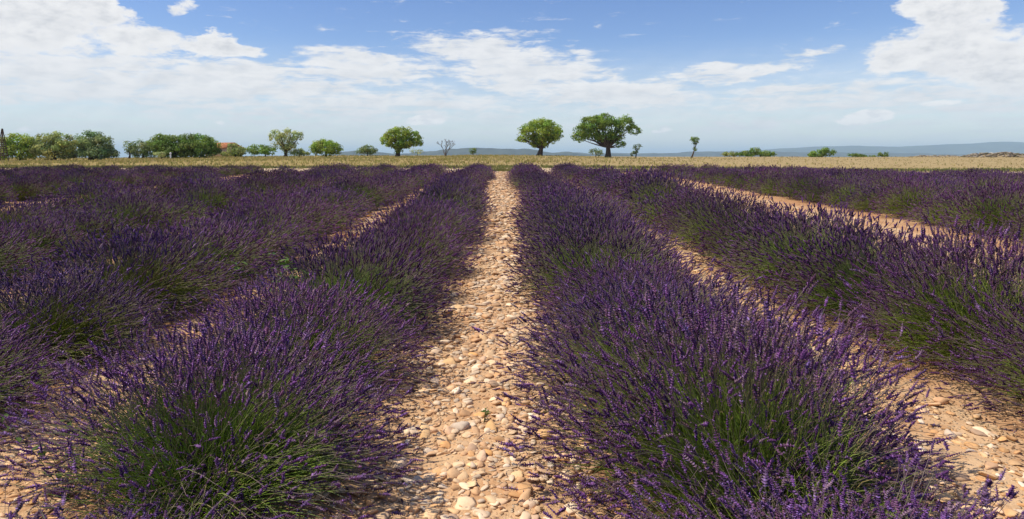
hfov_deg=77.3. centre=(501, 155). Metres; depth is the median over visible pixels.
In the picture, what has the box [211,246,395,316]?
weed
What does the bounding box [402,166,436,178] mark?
lavender plant
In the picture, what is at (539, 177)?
lavender plant
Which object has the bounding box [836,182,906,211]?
lavender plant
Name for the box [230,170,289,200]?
lavender plant
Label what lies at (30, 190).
lavender plant
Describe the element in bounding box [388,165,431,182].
lavender plant
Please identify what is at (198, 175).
lavender plant
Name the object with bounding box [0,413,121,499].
weed
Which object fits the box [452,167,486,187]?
lavender plant
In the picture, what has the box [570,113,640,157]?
spreading tree
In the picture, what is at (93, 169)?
lavender plant
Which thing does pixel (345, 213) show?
lavender plant
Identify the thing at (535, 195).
lavender plant
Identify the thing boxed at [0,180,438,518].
path
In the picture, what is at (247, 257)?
lavender plant
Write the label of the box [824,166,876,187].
lavender plant
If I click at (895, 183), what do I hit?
lavender plant
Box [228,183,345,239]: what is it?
lavender plant
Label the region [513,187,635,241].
lavender plant
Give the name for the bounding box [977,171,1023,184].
lavender plant
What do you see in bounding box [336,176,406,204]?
lavender plant
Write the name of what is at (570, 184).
lavender plant
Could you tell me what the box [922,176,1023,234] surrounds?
lavender plant
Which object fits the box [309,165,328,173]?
lavender plant
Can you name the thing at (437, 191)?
lavender plant
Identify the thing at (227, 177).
lavender plant
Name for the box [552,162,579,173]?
lavender plant
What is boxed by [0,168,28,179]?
lavender plant
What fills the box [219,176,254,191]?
lavender plant
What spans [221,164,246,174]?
lavender plant
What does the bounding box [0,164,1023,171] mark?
verge grass
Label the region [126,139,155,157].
tree
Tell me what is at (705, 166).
lavender plant
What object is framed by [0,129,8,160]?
timber frame
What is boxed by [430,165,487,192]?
lavender plant
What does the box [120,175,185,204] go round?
lavender plant
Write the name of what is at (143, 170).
lavender plant
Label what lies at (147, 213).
lavender plant
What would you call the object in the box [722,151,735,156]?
shrub
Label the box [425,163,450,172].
lavender plant
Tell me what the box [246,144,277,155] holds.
shrub
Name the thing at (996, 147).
mountains
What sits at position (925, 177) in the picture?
lavender plant
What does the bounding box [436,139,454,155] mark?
dead tree
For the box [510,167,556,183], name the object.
lavender plant
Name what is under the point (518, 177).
lavender plant
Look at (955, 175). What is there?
lavender plant
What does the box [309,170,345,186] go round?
lavender plant
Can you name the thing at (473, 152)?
shrub
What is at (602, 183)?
lavender plant
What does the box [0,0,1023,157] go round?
sky
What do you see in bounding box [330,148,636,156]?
hills
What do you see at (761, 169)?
lavender plant
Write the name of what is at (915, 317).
lavender plant
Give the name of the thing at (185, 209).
lavender plant
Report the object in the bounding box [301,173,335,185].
lavender plant
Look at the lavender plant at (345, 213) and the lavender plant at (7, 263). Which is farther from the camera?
the lavender plant at (345, 213)
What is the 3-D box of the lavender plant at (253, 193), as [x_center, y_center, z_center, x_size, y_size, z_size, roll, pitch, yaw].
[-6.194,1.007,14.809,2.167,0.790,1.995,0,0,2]
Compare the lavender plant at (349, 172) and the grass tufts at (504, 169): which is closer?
the lavender plant at (349, 172)
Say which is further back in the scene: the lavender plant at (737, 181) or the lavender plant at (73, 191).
the lavender plant at (737, 181)
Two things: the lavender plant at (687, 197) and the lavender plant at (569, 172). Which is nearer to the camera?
the lavender plant at (687, 197)
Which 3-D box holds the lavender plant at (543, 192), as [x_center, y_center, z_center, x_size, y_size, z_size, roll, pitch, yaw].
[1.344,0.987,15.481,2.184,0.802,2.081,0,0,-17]
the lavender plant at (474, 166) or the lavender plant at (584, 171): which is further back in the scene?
the lavender plant at (474, 166)
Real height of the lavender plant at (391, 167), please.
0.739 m
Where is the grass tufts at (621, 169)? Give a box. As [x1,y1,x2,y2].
[588,167,648,172]
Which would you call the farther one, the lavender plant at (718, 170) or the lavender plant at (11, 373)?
the lavender plant at (718, 170)
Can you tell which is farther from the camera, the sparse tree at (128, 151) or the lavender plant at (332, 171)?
the sparse tree at (128, 151)
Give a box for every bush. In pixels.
[153,152,165,158]
[220,143,247,156]
[308,139,343,156]
[807,147,835,156]
[848,153,866,156]
[869,152,888,156]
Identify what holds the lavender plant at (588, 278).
on the field soil
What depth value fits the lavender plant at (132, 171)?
28.19 m
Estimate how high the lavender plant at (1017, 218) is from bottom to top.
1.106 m
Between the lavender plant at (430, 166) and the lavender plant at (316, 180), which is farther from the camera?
the lavender plant at (430, 166)
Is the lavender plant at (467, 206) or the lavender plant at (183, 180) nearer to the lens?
the lavender plant at (467, 206)
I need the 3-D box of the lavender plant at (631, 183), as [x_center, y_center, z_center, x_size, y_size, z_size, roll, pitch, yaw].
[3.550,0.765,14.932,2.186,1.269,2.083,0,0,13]
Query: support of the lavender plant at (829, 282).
on the field soil
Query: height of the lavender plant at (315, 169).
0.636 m
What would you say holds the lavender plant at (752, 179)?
on the field soil
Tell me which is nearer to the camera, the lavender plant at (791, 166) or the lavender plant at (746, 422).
the lavender plant at (746, 422)
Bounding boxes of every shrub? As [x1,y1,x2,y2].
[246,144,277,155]
[291,148,309,155]
[356,144,377,155]
[410,148,422,155]
[469,148,477,153]
[588,148,602,155]
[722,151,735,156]
[735,150,754,156]
[749,147,776,156]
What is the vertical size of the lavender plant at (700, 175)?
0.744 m
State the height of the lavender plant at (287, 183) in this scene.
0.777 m
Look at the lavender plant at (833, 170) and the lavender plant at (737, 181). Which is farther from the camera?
the lavender plant at (833, 170)
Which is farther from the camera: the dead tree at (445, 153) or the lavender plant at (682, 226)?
the dead tree at (445, 153)
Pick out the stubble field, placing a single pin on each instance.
(873, 165)
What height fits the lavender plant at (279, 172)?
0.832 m
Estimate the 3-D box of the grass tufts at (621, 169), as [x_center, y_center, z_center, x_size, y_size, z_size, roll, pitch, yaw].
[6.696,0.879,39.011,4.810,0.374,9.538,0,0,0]
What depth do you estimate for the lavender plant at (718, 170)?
25.19 m
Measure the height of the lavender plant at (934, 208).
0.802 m
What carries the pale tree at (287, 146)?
on the stubble field
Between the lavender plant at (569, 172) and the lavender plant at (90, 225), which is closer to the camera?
the lavender plant at (90, 225)
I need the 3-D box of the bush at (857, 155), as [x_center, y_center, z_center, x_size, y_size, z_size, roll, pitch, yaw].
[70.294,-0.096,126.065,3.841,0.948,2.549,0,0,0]
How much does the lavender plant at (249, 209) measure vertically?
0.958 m
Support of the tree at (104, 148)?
on the stubble field
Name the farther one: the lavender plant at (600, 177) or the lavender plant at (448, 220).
the lavender plant at (600, 177)
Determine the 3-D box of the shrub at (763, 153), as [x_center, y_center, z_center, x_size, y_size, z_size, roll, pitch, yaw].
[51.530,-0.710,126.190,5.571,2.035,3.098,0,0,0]
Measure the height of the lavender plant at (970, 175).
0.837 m
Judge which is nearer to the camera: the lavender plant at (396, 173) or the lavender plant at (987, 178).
the lavender plant at (987, 178)
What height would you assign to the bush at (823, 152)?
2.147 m
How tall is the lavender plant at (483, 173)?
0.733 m
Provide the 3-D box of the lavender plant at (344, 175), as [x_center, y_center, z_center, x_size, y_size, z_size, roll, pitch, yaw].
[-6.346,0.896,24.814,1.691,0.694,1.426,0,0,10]
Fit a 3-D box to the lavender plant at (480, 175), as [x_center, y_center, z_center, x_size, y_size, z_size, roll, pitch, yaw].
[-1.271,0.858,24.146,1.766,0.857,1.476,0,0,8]
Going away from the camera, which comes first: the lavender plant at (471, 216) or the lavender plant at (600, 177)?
the lavender plant at (471, 216)
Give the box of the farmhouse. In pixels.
[205,142,241,156]
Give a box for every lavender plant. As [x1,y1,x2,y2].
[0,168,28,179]
[0,176,20,203]
[0,176,58,199]
[0,195,71,237]
[0,209,99,268]
[0,211,65,284]
[0,250,193,381]
[0,298,434,518]
[0,309,96,450]
[1,191,96,221]
[3,466,375,518]
[7,218,260,324]
[21,176,80,195]
[22,205,164,249]
[45,177,140,214]
[60,167,103,178]
[62,183,199,237]
[75,208,298,292]
[76,166,111,174]
[80,174,127,188]
[92,179,164,206]
[95,165,122,173]
[102,170,149,187]
[108,266,446,420]
[114,168,140,178]
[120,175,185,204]
[129,166,156,174]
[141,192,222,227]
[149,165,183,180]
[161,166,191,172]
[161,175,207,197]
[162,208,325,271]
[163,173,254,218]
[166,166,231,191]
[172,168,195,179]
[181,168,214,177]
[185,193,329,253]
[201,167,220,176]
[203,172,235,190]
[210,167,236,176]
[215,182,278,206]
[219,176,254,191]
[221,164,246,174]
[226,220,467,345]
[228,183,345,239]
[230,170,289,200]
[234,166,256,172]
[241,167,281,179]
[253,177,302,199]
[258,169,326,191]
[263,167,296,178]
[269,164,300,179]
[282,182,370,219]
[283,195,366,230]
[293,218,474,306]
[294,174,328,190]
[297,169,317,176]
[300,168,323,175]
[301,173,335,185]
[308,185,382,214]
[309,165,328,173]
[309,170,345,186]
[314,167,348,184]
[316,163,340,171]
[322,173,398,208]
[325,209,486,279]
[327,162,353,169]
[333,170,354,184]
[334,167,364,181]
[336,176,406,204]
[344,165,377,177]
[349,176,408,199]
[353,165,380,176]
[359,192,488,252]
[361,172,413,195]
[371,163,398,174]
[376,169,422,189]
[380,175,420,193]
[384,198,496,243]
[386,168,428,187]
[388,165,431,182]
[389,179,496,222]
[390,193,488,231]
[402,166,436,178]
[402,167,434,181]
[409,184,495,215]
[411,163,440,174]
[421,164,445,173]
[422,172,495,209]
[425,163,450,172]
[426,170,479,188]
[429,170,480,189]
[429,178,481,191]
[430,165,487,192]
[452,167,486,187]
[459,168,489,185]
[460,165,492,180]
[465,164,496,179]
[465,168,493,183]
[467,254,890,424]
[478,264,993,518]
[490,207,701,307]
[494,204,699,277]
[495,183,633,231]
[498,197,659,255]
[502,168,547,183]
[503,165,545,179]
[506,172,538,187]
[507,162,537,174]
[507,184,620,224]
[510,162,538,171]
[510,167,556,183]
[512,171,570,195]
[513,173,575,197]
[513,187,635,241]
[514,171,549,191]
[514,177,569,202]
[514,181,600,207]
[516,248,776,356]
[518,178,596,203]
[543,432,1023,518]
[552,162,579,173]
[554,166,582,175]
[558,166,588,175]
[559,168,586,177]
[563,168,587,180]
[571,164,622,184]
[571,167,600,183]
[577,167,624,185]
[578,174,617,191]
[587,165,658,203]
[587,171,625,189]
[588,172,626,198]
[602,167,666,200]
[612,161,693,208]
[613,166,709,219]
[622,184,714,229]
[647,179,754,237]
[655,187,793,249]
[658,163,681,172]
[669,163,700,176]
[675,167,704,177]
[679,200,842,269]
[682,168,707,179]
[689,167,715,180]
[698,170,721,181]
[699,163,719,169]
[702,166,738,184]
[706,194,918,297]
[713,166,750,186]
[727,170,760,189]
[739,164,767,173]
[740,165,787,191]
[745,171,814,195]
[754,165,773,175]
[756,212,1019,337]
[761,164,791,178]
[769,166,834,198]
[784,165,807,173]
[787,166,818,174]
[790,177,850,202]
[813,167,845,181]
[814,174,882,206]
[819,205,1023,385]
[820,165,851,174]
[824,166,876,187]
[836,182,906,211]
[846,167,868,173]
[848,174,882,189]
[853,167,888,177]
[857,168,917,192]
[865,172,964,217]
[882,175,933,199]
[883,169,927,181]
[890,266,1023,431]
[896,189,1013,226]
[914,171,955,185]
[917,175,979,198]
[918,170,948,177]
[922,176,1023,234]
[923,183,997,201]
[931,170,967,179]
[950,169,1021,190]
[956,170,992,182]
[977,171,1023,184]
[977,182,1023,201]
[980,179,1023,192]
[984,194,1023,246]
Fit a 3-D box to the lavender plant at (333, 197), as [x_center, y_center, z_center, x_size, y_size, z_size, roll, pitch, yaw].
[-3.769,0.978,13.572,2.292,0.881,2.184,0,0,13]
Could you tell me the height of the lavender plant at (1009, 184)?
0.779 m
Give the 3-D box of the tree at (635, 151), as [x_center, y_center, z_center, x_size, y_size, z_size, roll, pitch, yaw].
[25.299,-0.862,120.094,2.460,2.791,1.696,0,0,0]
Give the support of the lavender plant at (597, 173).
on the field soil
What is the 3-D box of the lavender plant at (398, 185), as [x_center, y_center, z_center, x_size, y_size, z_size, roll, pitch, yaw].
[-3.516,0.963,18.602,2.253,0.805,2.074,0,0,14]
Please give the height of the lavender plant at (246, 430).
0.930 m
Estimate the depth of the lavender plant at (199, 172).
29.64 m
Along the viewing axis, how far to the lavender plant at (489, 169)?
29.05 m
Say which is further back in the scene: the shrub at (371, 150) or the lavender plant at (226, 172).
the shrub at (371, 150)
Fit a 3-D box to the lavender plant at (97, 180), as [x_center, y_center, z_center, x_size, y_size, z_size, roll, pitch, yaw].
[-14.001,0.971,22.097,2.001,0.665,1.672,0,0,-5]
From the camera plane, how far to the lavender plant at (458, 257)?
7.97 m
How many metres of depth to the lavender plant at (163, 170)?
26.99 m
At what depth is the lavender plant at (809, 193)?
17.73 m
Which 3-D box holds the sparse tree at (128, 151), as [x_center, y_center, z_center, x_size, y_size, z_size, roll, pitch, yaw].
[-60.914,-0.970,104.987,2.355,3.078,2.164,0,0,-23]
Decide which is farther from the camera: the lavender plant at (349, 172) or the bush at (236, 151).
the bush at (236, 151)
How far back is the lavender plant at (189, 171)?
28.27 m
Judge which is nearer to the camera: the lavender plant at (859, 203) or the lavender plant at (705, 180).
the lavender plant at (859, 203)
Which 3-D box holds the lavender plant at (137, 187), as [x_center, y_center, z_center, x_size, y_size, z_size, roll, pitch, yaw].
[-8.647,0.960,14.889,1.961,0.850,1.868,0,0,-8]
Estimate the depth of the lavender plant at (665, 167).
34.18 m
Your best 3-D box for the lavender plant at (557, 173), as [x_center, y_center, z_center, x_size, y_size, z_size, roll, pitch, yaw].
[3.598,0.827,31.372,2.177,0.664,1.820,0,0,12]
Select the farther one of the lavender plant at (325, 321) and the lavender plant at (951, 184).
the lavender plant at (951, 184)
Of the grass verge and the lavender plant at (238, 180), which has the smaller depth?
the lavender plant at (238, 180)
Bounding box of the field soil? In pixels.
[0,171,1023,518]
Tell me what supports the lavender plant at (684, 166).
on the field soil
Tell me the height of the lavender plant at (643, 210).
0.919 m
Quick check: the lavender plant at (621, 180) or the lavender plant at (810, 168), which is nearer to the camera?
the lavender plant at (621, 180)
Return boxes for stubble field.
[0,155,1023,168]
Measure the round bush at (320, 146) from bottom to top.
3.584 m
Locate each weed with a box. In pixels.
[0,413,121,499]
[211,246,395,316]
[480,408,489,422]
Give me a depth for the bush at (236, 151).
109.55 m
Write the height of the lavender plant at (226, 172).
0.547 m
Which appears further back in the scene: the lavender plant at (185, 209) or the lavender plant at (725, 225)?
the lavender plant at (185, 209)
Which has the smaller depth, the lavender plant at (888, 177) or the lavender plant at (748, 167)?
the lavender plant at (888, 177)
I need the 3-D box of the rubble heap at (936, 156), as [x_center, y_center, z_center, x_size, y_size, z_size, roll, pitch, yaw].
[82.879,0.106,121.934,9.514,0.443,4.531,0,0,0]
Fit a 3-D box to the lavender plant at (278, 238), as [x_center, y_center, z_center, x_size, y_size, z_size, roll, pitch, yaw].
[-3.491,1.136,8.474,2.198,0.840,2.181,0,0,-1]
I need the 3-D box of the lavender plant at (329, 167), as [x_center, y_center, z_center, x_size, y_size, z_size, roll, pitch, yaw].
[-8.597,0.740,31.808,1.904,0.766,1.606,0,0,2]
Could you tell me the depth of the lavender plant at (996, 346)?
4.00 m
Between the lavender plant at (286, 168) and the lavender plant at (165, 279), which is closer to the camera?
the lavender plant at (165, 279)
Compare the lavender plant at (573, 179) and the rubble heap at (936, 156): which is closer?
the lavender plant at (573, 179)
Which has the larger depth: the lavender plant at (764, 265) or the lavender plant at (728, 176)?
the lavender plant at (728, 176)
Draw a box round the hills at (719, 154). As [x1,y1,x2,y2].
[574,151,967,156]
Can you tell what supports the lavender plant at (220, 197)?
on the field soil
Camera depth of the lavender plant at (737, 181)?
22.82 m
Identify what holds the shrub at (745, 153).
on the stubble field
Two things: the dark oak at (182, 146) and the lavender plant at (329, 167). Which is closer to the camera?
the lavender plant at (329, 167)
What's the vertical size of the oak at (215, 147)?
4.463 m
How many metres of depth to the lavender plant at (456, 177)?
17.84 m
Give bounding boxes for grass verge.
[25,166,1020,170]
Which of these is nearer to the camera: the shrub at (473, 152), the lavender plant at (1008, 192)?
the lavender plant at (1008, 192)
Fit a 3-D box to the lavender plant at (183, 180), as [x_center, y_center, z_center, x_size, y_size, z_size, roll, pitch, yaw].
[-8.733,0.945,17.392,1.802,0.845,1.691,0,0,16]
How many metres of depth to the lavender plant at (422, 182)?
23.54 m
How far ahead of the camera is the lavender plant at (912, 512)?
2.18 m
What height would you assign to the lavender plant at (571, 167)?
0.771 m
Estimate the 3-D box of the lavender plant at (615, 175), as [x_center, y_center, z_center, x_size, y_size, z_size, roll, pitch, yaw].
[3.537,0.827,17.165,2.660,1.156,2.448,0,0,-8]
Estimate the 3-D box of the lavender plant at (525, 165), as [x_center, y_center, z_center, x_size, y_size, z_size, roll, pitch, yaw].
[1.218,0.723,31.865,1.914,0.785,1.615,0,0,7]
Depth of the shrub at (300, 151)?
113.38 m
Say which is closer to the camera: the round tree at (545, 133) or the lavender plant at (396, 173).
the lavender plant at (396, 173)
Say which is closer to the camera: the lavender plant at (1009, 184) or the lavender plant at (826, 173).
the lavender plant at (1009, 184)
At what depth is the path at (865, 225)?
13.53 m
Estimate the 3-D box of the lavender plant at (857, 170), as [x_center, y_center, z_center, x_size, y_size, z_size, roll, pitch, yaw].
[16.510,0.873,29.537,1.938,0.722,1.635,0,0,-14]
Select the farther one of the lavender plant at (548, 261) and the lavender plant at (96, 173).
the lavender plant at (96, 173)
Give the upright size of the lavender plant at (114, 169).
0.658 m
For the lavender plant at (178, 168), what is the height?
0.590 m
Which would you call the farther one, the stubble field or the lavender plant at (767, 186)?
the stubble field
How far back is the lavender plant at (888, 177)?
19.03 m
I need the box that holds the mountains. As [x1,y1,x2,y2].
[717,142,1023,153]
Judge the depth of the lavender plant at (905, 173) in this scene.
21.80 m
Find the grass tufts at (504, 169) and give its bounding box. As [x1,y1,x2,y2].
[461,167,512,171]
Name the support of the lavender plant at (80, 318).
on the field soil
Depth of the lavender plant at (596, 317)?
4.14 m
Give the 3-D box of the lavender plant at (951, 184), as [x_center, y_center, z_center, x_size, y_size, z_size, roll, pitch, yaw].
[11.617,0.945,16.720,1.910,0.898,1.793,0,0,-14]
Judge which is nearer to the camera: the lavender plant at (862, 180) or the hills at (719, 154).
the lavender plant at (862, 180)
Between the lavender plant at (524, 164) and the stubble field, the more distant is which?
the stubble field
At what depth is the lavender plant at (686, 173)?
28.80 m
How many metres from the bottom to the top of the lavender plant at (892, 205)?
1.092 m
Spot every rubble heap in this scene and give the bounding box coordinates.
[909,155,960,156]
[961,152,1023,156]
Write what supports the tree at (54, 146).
on the stubble field
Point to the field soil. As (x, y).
(1010, 419)
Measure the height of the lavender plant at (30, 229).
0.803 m
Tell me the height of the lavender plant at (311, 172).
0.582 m
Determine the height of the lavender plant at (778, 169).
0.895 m
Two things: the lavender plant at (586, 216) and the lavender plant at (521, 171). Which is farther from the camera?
the lavender plant at (521, 171)
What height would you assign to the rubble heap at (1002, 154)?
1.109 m
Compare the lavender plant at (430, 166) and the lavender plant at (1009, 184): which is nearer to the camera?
the lavender plant at (1009, 184)
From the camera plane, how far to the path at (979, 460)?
3.43 m
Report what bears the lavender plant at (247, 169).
on the field soil
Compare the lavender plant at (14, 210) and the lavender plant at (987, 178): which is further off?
the lavender plant at (987, 178)
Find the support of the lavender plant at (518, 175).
on the field soil
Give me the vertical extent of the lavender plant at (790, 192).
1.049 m
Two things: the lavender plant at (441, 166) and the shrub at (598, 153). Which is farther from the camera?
the shrub at (598, 153)
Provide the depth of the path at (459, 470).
3.73 m
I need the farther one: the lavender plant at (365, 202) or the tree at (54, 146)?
the tree at (54, 146)
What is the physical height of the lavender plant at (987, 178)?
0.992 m
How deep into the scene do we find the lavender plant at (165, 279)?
6.17 m
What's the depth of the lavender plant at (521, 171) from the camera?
26.99 m
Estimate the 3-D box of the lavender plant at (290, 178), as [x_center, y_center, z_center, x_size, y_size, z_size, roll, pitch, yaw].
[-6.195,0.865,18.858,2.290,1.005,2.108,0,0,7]
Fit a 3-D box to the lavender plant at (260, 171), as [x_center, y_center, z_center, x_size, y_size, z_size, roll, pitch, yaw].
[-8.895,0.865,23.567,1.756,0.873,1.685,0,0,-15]
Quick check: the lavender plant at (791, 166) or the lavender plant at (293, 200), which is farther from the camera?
the lavender plant at (791, 166)
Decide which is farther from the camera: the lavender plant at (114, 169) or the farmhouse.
the farmhouse
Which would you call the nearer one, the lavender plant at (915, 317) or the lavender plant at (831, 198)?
the lavender plant at (915, 317)
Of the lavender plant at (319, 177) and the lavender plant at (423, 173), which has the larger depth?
the lavender plant at (423, 173)
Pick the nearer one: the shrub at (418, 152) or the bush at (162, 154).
the bush at (162, 154)
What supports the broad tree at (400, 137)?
on the stubble field
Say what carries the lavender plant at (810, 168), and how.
on the field soil
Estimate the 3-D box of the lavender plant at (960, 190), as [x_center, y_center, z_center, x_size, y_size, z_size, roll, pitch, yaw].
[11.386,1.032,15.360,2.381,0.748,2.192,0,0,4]
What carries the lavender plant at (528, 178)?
on the field soil
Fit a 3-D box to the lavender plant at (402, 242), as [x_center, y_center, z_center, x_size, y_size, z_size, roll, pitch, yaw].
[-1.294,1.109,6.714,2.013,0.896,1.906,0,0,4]
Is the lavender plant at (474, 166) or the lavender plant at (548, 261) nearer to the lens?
the lavender plant at (548, 261)
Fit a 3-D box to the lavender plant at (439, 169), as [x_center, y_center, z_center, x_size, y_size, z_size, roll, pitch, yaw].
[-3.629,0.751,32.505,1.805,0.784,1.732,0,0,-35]
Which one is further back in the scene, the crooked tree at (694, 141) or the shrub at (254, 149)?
the crooked tree at (694, 141)
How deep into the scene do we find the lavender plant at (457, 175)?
19.09 m
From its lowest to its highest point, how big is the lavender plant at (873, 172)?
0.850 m
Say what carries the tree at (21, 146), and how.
on the stubble field
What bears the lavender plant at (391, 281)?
on the field soil
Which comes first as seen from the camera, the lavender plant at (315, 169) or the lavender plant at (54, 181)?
the lavender plant at (54, 181)
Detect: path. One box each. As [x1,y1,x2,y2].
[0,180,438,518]
[288,171,641,518]
[567,181,1023,518]
[641,174,1022,296]
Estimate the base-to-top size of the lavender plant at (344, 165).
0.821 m
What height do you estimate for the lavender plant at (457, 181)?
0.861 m
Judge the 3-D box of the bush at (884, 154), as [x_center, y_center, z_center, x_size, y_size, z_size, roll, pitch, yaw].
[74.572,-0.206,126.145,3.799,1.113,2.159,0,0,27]
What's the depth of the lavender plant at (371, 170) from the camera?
29.96 m
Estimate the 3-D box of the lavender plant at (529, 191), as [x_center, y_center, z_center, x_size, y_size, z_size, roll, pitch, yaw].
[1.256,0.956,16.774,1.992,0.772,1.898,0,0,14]
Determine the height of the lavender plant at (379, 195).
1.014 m
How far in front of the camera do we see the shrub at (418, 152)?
120.95 m
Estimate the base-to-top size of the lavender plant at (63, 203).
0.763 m
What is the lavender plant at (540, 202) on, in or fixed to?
on the field soil
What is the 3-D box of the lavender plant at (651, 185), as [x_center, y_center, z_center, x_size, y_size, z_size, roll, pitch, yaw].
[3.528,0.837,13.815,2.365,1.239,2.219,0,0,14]
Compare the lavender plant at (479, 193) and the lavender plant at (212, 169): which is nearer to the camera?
the lavender plant at (479, 193)
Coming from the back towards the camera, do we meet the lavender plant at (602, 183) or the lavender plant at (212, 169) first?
the lavender plant at (212, 169)
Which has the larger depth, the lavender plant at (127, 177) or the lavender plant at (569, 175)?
the lavender plant at (569, 175)
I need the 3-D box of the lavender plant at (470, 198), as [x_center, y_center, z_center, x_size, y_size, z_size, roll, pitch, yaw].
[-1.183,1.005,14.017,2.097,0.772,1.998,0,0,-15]
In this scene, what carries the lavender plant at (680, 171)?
on the field soil
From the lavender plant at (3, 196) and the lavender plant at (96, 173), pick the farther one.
the lavender plant at (96, 173)
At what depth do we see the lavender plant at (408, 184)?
21.01 m
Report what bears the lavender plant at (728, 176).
on the field soil
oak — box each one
[145,133,210,157]
[188,133,223,157]
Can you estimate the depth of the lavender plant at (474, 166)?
27.91 m
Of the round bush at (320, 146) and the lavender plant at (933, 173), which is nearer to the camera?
the lavender plant at (933, 173)
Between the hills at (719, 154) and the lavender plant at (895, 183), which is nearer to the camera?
the lavender plant at (895, 183)
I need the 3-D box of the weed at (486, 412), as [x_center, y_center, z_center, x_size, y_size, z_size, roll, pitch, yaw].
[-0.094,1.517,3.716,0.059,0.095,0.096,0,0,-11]
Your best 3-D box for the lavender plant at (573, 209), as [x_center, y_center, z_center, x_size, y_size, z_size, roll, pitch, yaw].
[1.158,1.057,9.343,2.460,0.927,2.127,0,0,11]
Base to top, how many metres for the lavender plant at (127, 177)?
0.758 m
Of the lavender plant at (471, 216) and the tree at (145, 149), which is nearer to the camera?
the lavender plant at (471, 216)
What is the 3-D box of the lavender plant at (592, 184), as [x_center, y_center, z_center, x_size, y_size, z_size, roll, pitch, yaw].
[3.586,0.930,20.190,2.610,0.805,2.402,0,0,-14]
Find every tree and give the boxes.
[0,133,38,160]
[27,131,82,159]
[73,130,119,159]
[122,141,136,158]
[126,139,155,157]
[267,127,303,156]
[379,126,423,156]
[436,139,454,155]
[515,117,563,154]
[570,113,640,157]
[630,144,642,156]
[690,136,699,157]
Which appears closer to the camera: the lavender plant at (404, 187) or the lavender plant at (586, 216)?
the lavender plant at (586, 216)
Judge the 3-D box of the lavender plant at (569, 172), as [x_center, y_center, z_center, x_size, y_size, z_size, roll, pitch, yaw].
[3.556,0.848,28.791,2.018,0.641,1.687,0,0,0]
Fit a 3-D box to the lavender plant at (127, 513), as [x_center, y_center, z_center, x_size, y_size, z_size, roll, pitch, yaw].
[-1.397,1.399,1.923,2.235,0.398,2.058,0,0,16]
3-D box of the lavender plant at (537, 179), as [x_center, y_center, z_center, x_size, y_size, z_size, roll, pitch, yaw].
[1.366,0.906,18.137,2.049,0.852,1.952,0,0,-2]

